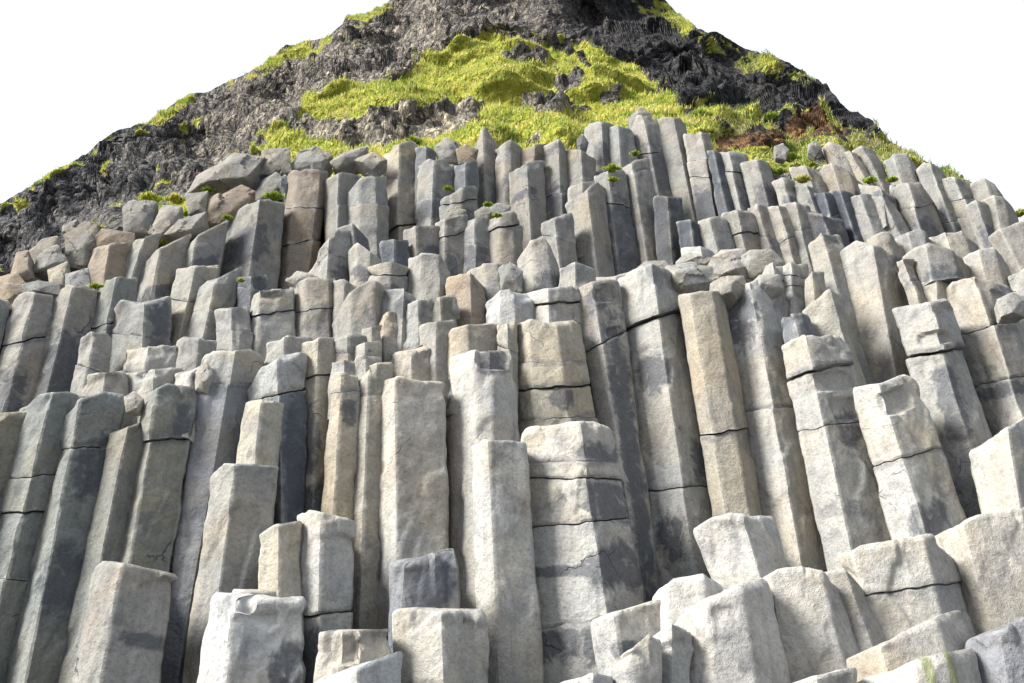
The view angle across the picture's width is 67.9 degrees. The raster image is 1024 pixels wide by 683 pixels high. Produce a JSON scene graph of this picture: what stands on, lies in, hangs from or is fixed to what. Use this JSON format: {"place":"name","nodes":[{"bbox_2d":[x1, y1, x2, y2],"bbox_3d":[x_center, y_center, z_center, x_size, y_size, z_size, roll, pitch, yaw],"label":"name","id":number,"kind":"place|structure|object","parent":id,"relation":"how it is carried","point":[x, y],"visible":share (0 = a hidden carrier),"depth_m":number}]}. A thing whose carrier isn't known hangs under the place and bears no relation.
{"place":"outdoors","nodes":[
{"label":"outdoors","id":0,"kind":"place"},
{"bbox_2d":[0,0,971,640],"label":"hill","id":1,"kind":"structure","parent":0,"point":[176,152],"depth_m":27.99},
{"bbox_2d":[0,292,53,412],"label":"basalt column","id":2,"kind":"structure","parent":1,"relation":"on","point":[27,327],"depth_m":10.58},
{"bbox_2d":[31,285,97,401],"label":"basalt column","id":3,"kind":"structure","parent":1,"relation":"on","point":[74,307],"depth_m":10.75},
{"bbox_2d":[70,331,111,394],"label":"basalt column","id":4,"kind":"structure","parent":1,"relation":"on","point":[94,352],"depth_m":10.03},
{"bbox_2d":[81,371,129,448],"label":"basalt column","id":5,"kind":"structure","parent":1,"relation":"on","point":[113,382],"depth_m":9.42},
{"bbox_2d":[88,242,130,288],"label":"basalt column","id":6,"kind":"structure","parent":1,"relation":"on","point":[107,262],"depth_m":12.40},
{"bbox_2d":[62,219,99,271],"bbox_3d":[-7.316,-1.580,12.859,0.760,1.109,0.404,0,-32,0],"label":"boulder","id":7,"kind":"object","parent":6,"relation":"on","point":[80,240],"visible":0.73,"depth_m":12.74},
{"bbox_2d":[91,276,136,336],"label":"basalt column","id":8,"kind":"structure","parent":1,"relation":"on","point":[113,292],"depth_m":11.22},
{"bbox_2d":[109,296,171,371],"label":"basalt column","id":9,"kind":"structure","parent":1,"relation":"on","point":[137,325],"depth_m":10.77},
{"bbox_2d":[122,200,158,239],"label":"boulder","id":10,"kind":"object","parent":1,"relation":"on","point":[139,217],"visible":0.8,"depth_m":13.49},
{"bbox_2d":[124,233,161,287],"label":"basalt column","id":11,"kind":"structure","parent":1,"relation":"on","point":[142,251],"depth_m":12.57},
{"bbox_2d":[123,345,176,378],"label":"basalt column","id":12,"kind":"structure","parent":1,"relation":"on","point":[145,359],"depth_m":9.94},
{"bbox_2d":[126,367,182,425],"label":"basalt column","id":13,"kind":"structure","parent":1,"relation":"on","point":[153,380],"depth_m":9.50},
{"bbox_2d":[119,383,195,572],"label":"basalt column","id":14,"kind":"structure","parent":1,"relation":"on","point":[166,419],"depth_m":8.59},
{"bbox_2d":[137,234,191,302],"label":"basalt column","id":15,"kind":"structure","parent":1,"relation":"on","point":[163,264],"depth_m":12.25},
{"bbox_2d":[170,265,218,345],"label":"basalt column","id":16,"kind":"structure","parent":1,"relation":"on","point":[188,282],"depth_m":11.64},
{"bbox_2d":[175,336,216,371],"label":"basalt column","id":17,"kind":"structure","parent":1,"relation":"on","point":[192,352],"depth_m":10.01},
{"bbox_2d":[184,219,228,277],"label":"basalt column","id":18,"kind":"structure","parent":1,"relation":"on","point":[206,248],"depth_m":12.79},
{"bbox_2d":[185,266,241,340],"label":"basalt column","id":19,"kind":"structure","parent":1,"relation":"on","point":[213,295],"depth_m":11.31},
{"bbox_2d":[184,153,265,196],"bbox_3d":[-5.707,-3.194,15.220,1.411,1.339,0.832,0,-32,0],"label":"boulder","id":20,"kind":"object","parent":1,"relation":"on","point":[232,171],"visible":0.62,"depth_m":14.90},
{"bbox_2d":[220,199,284,289],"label":"basalt column","id":21,"kind":"structure","parent":1,"relation":"on","point":[253,239],"depth_m":13.46},
{"bbox_2d":[207,185,255,228],"bbox_3d":[-5.241,-2.452,14.142,0.868,1.047,0.506,0,-32,0],"label":"boulder","id":22,"kind":"object","parent":21,"relation":"on","point":[232,202],"visible":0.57,"depth_m":13.97},
{"bbox_2d":[236,399,283,520],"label":"basalt column","id":23,"kind":"structure","parent":1,"relation":"on","point":[260,434],"depth_m":8.76},
{"bbox_2d":[250,289,295,361],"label":"basalt column","id":24,"kind":"structure","parent":1,"relation":"on","point":[272,312],"depth_m":10.91},
{"bbox_2d":[247,352,307,524],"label":"basalt column","id":25,"kind":"structure","parent":1,"relation":"on","point":[281,379],"depth_m":9.26},
{"bbox_2d":[258,521,304,644],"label":"basalt column","id":26,"kind":"structure","parent":1,"relation":"on","point":[279,572],"depth_m":7.06},
{"bbox_2d":[278,169,328,288],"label":"basalt column","id":27,"kind":"structure","parent":1,"relation":"on","point":[303,220],"depth_m":14.25},
{"bbox_2d":[289,277,334,339],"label":"basalt column","id":28,"kind":"structure","parent":1,"relation":"on","point":[313,305],"depth_m":11.13},
{"bbox_2d":[300,337,334,512],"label":"basalt column","id":29,"kind":"structure","parent":1,"relation":"on","point":[319,352],"depth_m":9.51},
{"bbox_2d":[308,229,351,281],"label":"basalt column","id":30,"kind":"structure","parent":1,"relation":"on","point":[332,261],"depth_m":12.39},
{"bbox_2d":[321,372,359,547],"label":"basalt column","id":31,"kind":"structure","parent":1,"relation":"on","point":[340,463],"depth_m":8.87},
{"bbox_2d":[324,172,361,241],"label":"basalt column","id":32,"kind":"structure","parent":1,"relation":"on","point":[338,187],"depth_m":14.51},
{"bbox_2d":[331,280,384,338],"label":"basalt column","id":33,"kind":"structure","parent":1,"relation":"on","point":[361,308],"depth_m":10.87},
{"bbox_2d":[346,176,388,258],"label":"basalt column","id":34,"kind":"structure","parent":1,"relation":"on","point":[368,207],"depth_m":14.20},
{"bbox_2d":[350,362,392,628],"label":"basalt column","id":35,"kind":"structure","parent":1,"relation":"on","point":[367,550],"depth_m":8.59},
{"bbox_2d":[381,289,415,351],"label":"basalt column","id":36,"kind":"structure","parent":1,"relation":"on","point":[397,301],"depth_m":10.95},
{"bbox_2d":[382,140,417,239],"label":"basalt column","id":37,"kind":"structure","parent":1,"relation":"on","point":[399,174],"depth_m":15.33},
{"bbox_2d":[390,344,430,380],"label":"basalt column","id":38,"kind":"structure","parent":1,"relation":"on","point":[413,364],"depth_m":9.97},
{"bbox_2d":[378,376,448,628],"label":"basalt column","id":39,"kind":"structure","parent":1,"relation":"on","point":[414,504],"depth_m":8.73},
{"bbox_2d":[403,299,433,350],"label":"basalt column","id":40,"kind":"structure","parent":1,"relation":"on","point":[418,313],"depth_m":10.73},
{"bbox_2d":[388,548,459,652],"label":"basalt column","id":41,"kind":"structure","parent":1,"relation":"on","point":[430,580],"depth_m":6.79},
{"bbox_2d":[407,253,449,301],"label":"basalt column","id":42,"kind":"structure","parent":1,"relation":"on","point":[428,274],"depth_m":11.89},
{"bbox_2d":[415,158,455,225],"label":"basalt column","id":43,"kind":"structure","parent":1,"relation":"on","point":[435,176],"depth_m":14.97},
{"bbox_2d":[419,320,454,405],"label":"basalt column","id":44,"kind":"structure","parent":1,"relation":"on","point":[433,336],"depth_m":10.21},
{"bbox_2d":[435,214,467,275],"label":"basalt column","id":45,"kind":"structure","parent":1,"relation":"on","point":[451,240],"depth_m":13.07},
{"bbox_2d":[445,272,486,326],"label":"column","id":46,"kind":"structure","parent":1,"relation":"on","point":[467,290],"depth_m":11.32},
{"bbox_2d":[446,323,498,553],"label":"basalt column","id":47,"kind":"structure","parent":1,"relation":"on","point":[469,337],"depth_m":10.10},
{"bbox_2d":[463,216,489,273],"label":"basalt column","id":48,"kind":"structure","parent":1,"relation":"on","point":[476,244],"depth_m":13.07},
{"bbox_2d":[449,349,519,608],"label":"basalt column","id":49,"kind":"structure","parent":1,"relation":"on","point":[484,389],"depth_m":9.34},
{"bbox_2d":[0,0,969,271],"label":"grass","id":50,"kind":"structure","parent":1,"relation":"on","point":[584,122],"depth_m":22.79},
{"bbox_2d":[474,127,497,208],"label":"basalt column","id":51,"kind":"structure","parent":1,"relation":"on","point":[486,144],"depth_m":15.84},
{"bbox_2d":[487,210,522,265],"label":"basalt column","id":52,"kind":"structure","parent":1,"relation":"on","point":[505,230],"depth_m":13.12},
{"bbox_2d":[495,139,522,210],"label":"basalt column","id":53,"kind":"structure","parent":1,"relation":"on","point":[508,152],"depth_m":15.62},
{"bbox_2d":[485,289,535,323],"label":"basalt column","id":54,"kind":"structure","parent":1,"relation":"on","point":[505,306],"depth_m":10.96},
{"bbox_2d":[509,160,546,250],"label":"basalt column","id":55,"kind":"structure","parent":1,"relation":"on","point":[527,196],"depth_m":14.81},
{"bbox_2d":[517,236,559,293],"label":"basalt column","id":56,"kind":"structure","parent":1,"relation":"on","point":[537,264],"depth_m":12.12},
{"bbox_2d":[527,286,581,330],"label":"basalt column","id":57,"kind":"structure","parent":1,"relation":"on","point":[555,304],"depth_m":11.07},
{"bbox_2d":[542,139,568,220],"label":"basalt column","id":58,"kind":"structure","parent":1,"relation":"on","point":[555,173],"depth_m":15.35},
{"bbox_2d":[517,319,598,441],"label":"basalt column","id":59,"kind":"structure","parent":1,"relation":"on","point":[553,381],"depth_m":10.05},
{"bbox_2d":[541,213,577,269],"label":"basalt column","id":60,"kind":"structure","parent":1,"relation":"on","point":[558,233],"depth_m":13.19},
{"bbox_2d":[565,181,614,276],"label":"basalt column","id":61,"kind":"structure","parent":1,"relation":"on","point":[587,208],"depth_m":13.84},
{"bbox_2d":[584,122,613,175],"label":"basalt column","id":62,"kind":"structure","parent":1,"relation":"on","point":[596,135],"depth_m":16.62},
{"bbox_2d":[594,170,638,275],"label":"basalt column","id":63,"kind":"structure","parent":1,"relation":"on","point":[624,249],"depth_m":14.25},
{"bbox_2d":[578,279,658,602],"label":"basalt column","id":64,"kind":"structure","parent":1,"relation":"on","point":[605,341],"depth_m":10.46},
{"bbox_2d":[608,126,637,167],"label":"basalt column","id":65,"kind":"structure","parent":1,"relation":"on","point":[622,146],"depth_m":16.49},
{"bbox_2d":[620,158,656,265],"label":"basalt column","id":66,"kind":"structure","parent":1,"relation":"on","point":[641,188],"depth_m":14.70},
{"bbox_2d":[629,115,672,196],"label":"basalt column","id":67,"kind":"structure","parent":1,"relation":"on","point":[647,136],"depth_m":16.69},
{"bbox_2d":[617,263,711,588],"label":"basalt column","id":68,"kind":"structure","parent":1,"relation":"on","point":[674,463],"depth_m":10.40},
{"bbox_2d":[653,195,684,264],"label":"basalt column","id":69,"kind":"structure","parent":1,"relation":"on","point":[668,213],"depth_m":14.03},
{"bbox_2d":[658,117,696,221],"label":"basalt column","id":70,"kind":"structure","parent":1,"relation":"on","point":[673,131],"depth_m":16.48},
{"bbox_2d":[652,573,723,630],"bbox_3d":[1.524,2.388,6.668,0.756,0.551,0.635,0,-32,0],"label":"boulder","id":71,"kind":"object","parent":1,"relation":"on","point":[678,597],"visible":0.45,"depth_m":6.48},
{"bbox_2d":[665,262,718,293],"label":"boulder","id":72,"kind":"object","parent":1,"relation":"on","point":[689,277],"visible":0.5,"depth_m":11.72},
{"bbox_2d":[683,132,717,222],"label":"basalt column","id":73,"kind":"structure","parent":1,"relation":"on","point":[698,146],"depth_m":15.87},
{"bbox_2d":[698,216,735,254],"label":"basalt column","id":74,"kind":"structure","parent":1,"relation":"on","point":[716,235],"depth_m":13.17},
{"bbox_2d":[678,291,762,516],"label":"basalt column","id":75,"kind":"structure","parent":1,"relation":"on","point":[731,477],"depth_m":10.09},
{"bbox_2d":[707,150,733,216],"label":"basalt column","id":76,"kind":"structure","parent":1,"relation":"on","point":[723,198],"depth_m":15.17},
{"bbox_2d":[720,151,749,210],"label":"basalt column","id":77,"kind":"structure","parent":1,"relation":"on","point":[732,160],"depth_m":15.25},
{"bbox_2d":[693,513,786,589],"bbox_3d":[2.295,2.293,7.415,0.960,1.170,0.725,24,-39,-34],"label":"boulder","id":78,"kind":"object","parent":1,"relation":"on","point":[736,549],"visible":0.52,"depth_m":7.27},
{"bbox_2d":[721,210,760,251],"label":"basalt column","id":79,"kind":"structure","parent":1,"relation":"on","point":[743,227],"depth_m":13.33},
{"bbox_2d":[740,159,778,207],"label":"basalt column","id":80,"kind":"structure","parent":1,"relation":"on","point":[757,175],"depth_m":15.02},
{"bbox_2d":[727,279,826,571],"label":"basalt column","id":81,"kind":"structure","parent":1,"relation":"on","point":[755,313],"depth_m":10.06},
{"bbox_2d":[766,206,801,263],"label":"basalt column","id":82,"kind":"structure","parent":1,"relation":"on","point":[781,222],"depth_m":13.37},
{"bbox_2d":[783,262,808,316],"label":"basalt column","id":83,"kind":"structure","parent":1,"relation":"on","point":[795,276],"depth_m":11.71},
{"bbox_2d":[783,202,813,275],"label":"basalt column","id":84,"kind":"structure","parent":1,"relation":"on","point":[803,236],"depth_m":13.46},
{"bbox_2d":[802,289,866,385],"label":"basalt column","id":85,"kind":"structure","parent":1,"relation":"on","point":[825,312],"depth_m":10.76},
{"bbox_2d":[781,334,890,570],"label":"basalt column","id":86,"kind":"structure","parent":1,"relation":"on","point":[822,383],"depth_m":9.34},
{"bbox_2d":[808,233,872,384],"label":"basalt column","id":87,"kind":"structure","parent":1,"relation":"on","point":[825,250],"depth_m":12.31},
{"bbox_2d":[825,568,886,651],"bbox_3d":[3.059,2.568,6.658,0.583,1.054,0.414,21,-38,-30],"label":"boulder","id":88,"kind":"object","parent":1,"relation":"on","point":[866,630],"visible":0.56,"depth_m":6.57},
{"bbox_2d":[850,194,886,242],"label":"basalt column","id":89,"kind":"structure","parent":1,"relation":"on","point":[867,217],"depth_m":13.83},
{"bbox_2d":[840,241,909,383],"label":"basalt column","id":90,"kind":"structure","parent":1,"relation":"on","point":[875,299],"depth_m":11.85},
{"bbox_2d":[838,533,976,640],"bbox_3d":[3.740,2.590,7.108,0.995,1.346,1.446,-17,-36,25],"label":"boulder","id":91,"kind":"object","parent":1,"relation":"on","point":[905,584],"visible":0.56,"depth_m":6.83},
{"bbox_2d":[853,374,966,539],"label":"basalt column","id":92,"kind":"structure","parent":1,"relation":"on","point":[916,486],"depth_m":8.82},
{"bbox_2d":[889,182,943,237],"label":"basalt column","id":93,"kind":"structure","parent":1,"relation":"on","point":[916,207],"depth_m":14.08},
{"bbox_2d":[902,243,970,286],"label":"basalt column","id":94,"kind":"structure","parent":1,"relation":"on","point":[933,262],"depth_m":11.91},
{"bbox_2d":[915,162,961,232],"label":"basalt column","id":95,"kind":"structure","parent":1,"relation":"on","point":[930,176],"depth_m":14.65},
{"bbox_2d":[892,298,991,518],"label":"basalt column","id":96,"kind":"structure","parent":1,"relation":"on","point":[934,348],"depth_m":10.18},
{"bbox_2d":[942,177,979,248],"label":"basalt column","id":97,"kind":"structure","parent":1,"relation":"on","point":[959,193],"depth_m":14.45},
{"bbox_2d":[935,507,1023,634],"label":"boulder","id":98,"kind":"object","parent":1,"relation":"on","point":[985,551],"visible":0.52,"depth_m":7.08},
{"bbox_2d":[945,277,1023,436],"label":"basalt column","id":99,"kind":"structure","parent":1,"relation":"on","point":[994,354],"depth_m":10.78},
{"bbox_2d":[963,247,1011,286],"bbox_3d":[7.729,-0.601,12.140,1.223,1.760,0.686,23,-39,-32],"label":"boulder","id":100,"kind":"object","parent":99,"relation":"on","point":[989,264],"visible":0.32,"depth_m":12.08},
{"bbox_2d":[969,417,1023,513],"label":"basalt column","id":101,"kind":"structure","parent":1,"relation":"on","point":[997,466],"depth_m":8.37},
{"bbox_2d":[988,220,1023,273],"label":"boulder","id":102,"kind":"object","parent":1,"relation":"on","point":[1007,243],"visible":0.64,"depth_m":12.90},
{"bbox_2d":[0,0,1023,221],"label":"sky","id":103,"kind":"structure","parent":0,"point":[945,78]},
{"label":"ground","id":104,"kind":"structure","parent":0,"visible":0},
{"bbox_2d":[0,411,26,515],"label":"basalt column","id":105,"kind":"structure","parent":104,"relation":"on","point":[10,424],"depth_m":8.81},
{"bbox_2d":[0,391,87,682],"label":"basalt column","id":106,"kind":"structure","parent":104,"relation":"on","point":[27,490],"depth_m":8.38},
{"bbox_2d":[5,391,124,682],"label":"basalt column","id":107,"kind":"structure","parent":104,"relation":"on","point":[39,644],"depth_m":8.13},
{"bbox_2d":[57,423,144,682],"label":"basalt column","id":108,"kind":"structure","parent":104,"relation":"on","point":[111,510],"depth_m":8.26},
{"bbox_2d":[72,561,176,682],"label":"basalt column","id":109,"kind":"structure","parent":104,"relation":"on","point":[124,631],"depth_m":6.55},
{"bbox_2d":[161,349,263,682],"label":"basalt column","id":110,"kind":"structure","parent":104,"relation":"on","point":[218,419],"depth_m":8.87},
{"bbox_2d":[214,306,253,350],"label":"basalt column","id":111,"kind":"structure","parent":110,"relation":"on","point":[234,332],"depth_m":10.61},
{"bbox_2d":[182,463,278,682],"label":"basalt column","id":112,"kind":"structure","parent":104,"relation":"on","point":[239,516],"depth_m":7.63},
{"bbox_2d":[197,592,305,682],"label":"basalt column","id":113,"kind":"structure","parent":104,"relation":"on","point":[251,638],"depth_m":6.30},
{"bbox_2d":[297,510,355,682],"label":"basalt column","id":114,"kind":"structure","parent":104,"relation":"on","point":[326,559],"depth_m":7.07},
{"bbox_2d":[313,629,391,682],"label":"basalt column","id":115,"kind":"structure","parent":104,"relation":"on","point":[339,650],"depth_m":6.00},
{"bbox_2d":[315,651,402,682],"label":"basalt column","id":116,"kind":"structure","parent":104,"relation":"on","point":[386,669],"depth_m":5.57},
{"bbox_2d":[392,607,489,682],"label":"basalt column","id":117,"kind":"structure","parent":104,"relation":"on","point":[442,645],"depth_m":6.17},
{"bbox_2d":[472,439,543,682],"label":"basalt column","id":118,"kind":"structure","parent":104,"relation":"on","point":[507,597],"depth_m":7.66},
{"bbox_2d":[521,421,643,682],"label":"basalt column","id":119,"kind":"structure","parent":104,"relation":"on","point":[587,572],"depth_m":8.01},
{"bbox_2d":[591,599,660,675],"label":"column","id":120,"kind":"structure","parent":104,"relation":"on","point":[615,635],"depth_m":6.26},
{"bbox_2d":[611,634,661,682],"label":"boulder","id":121,"kind":"object","parent":104,"relation":"on","point":[640,661],"visible":0.98,"depth_m":5.47},
{"bbox_2d":[652,624,693,682],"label":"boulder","id":122,"kind":"object","parent":104,"relation":"on","point":[677,647],"visible":0.77,"depth_m":5.78},
{"bbox_2d":[674,578,790,682],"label":"boulder","id":123,"kind":"object","parent":104,"relation":"on","point":[735,633],"visible":0.81,"depth_m":5.96},
{"bbox_2d":[763,566,859,682],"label":"boulder","id":124,"kind":"object","parent":104,"relation":"on","point":[817,637],"visible":0.65,"depth_m":6.42},
{"bbox_2d":[846,610,970,681],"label":"boulder","id":125,"kind":"object","parent":104,"relation":"on","point":[945,632],"visible":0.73,"depth_m":5.85},
{"bbox_2d":[857,648,981,682],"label":"boulder","id":126,"kind":"object","parent":104,"relation":"on","point":[958,666],"visible":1,"depth_m":5.41},
{"bbox_2d":[965,617,1023,682],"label":"boulder","id":127,"kind":"object","parent":104,"relation":"on","point":[999,651],"visible":0.82,"depth_m":5.61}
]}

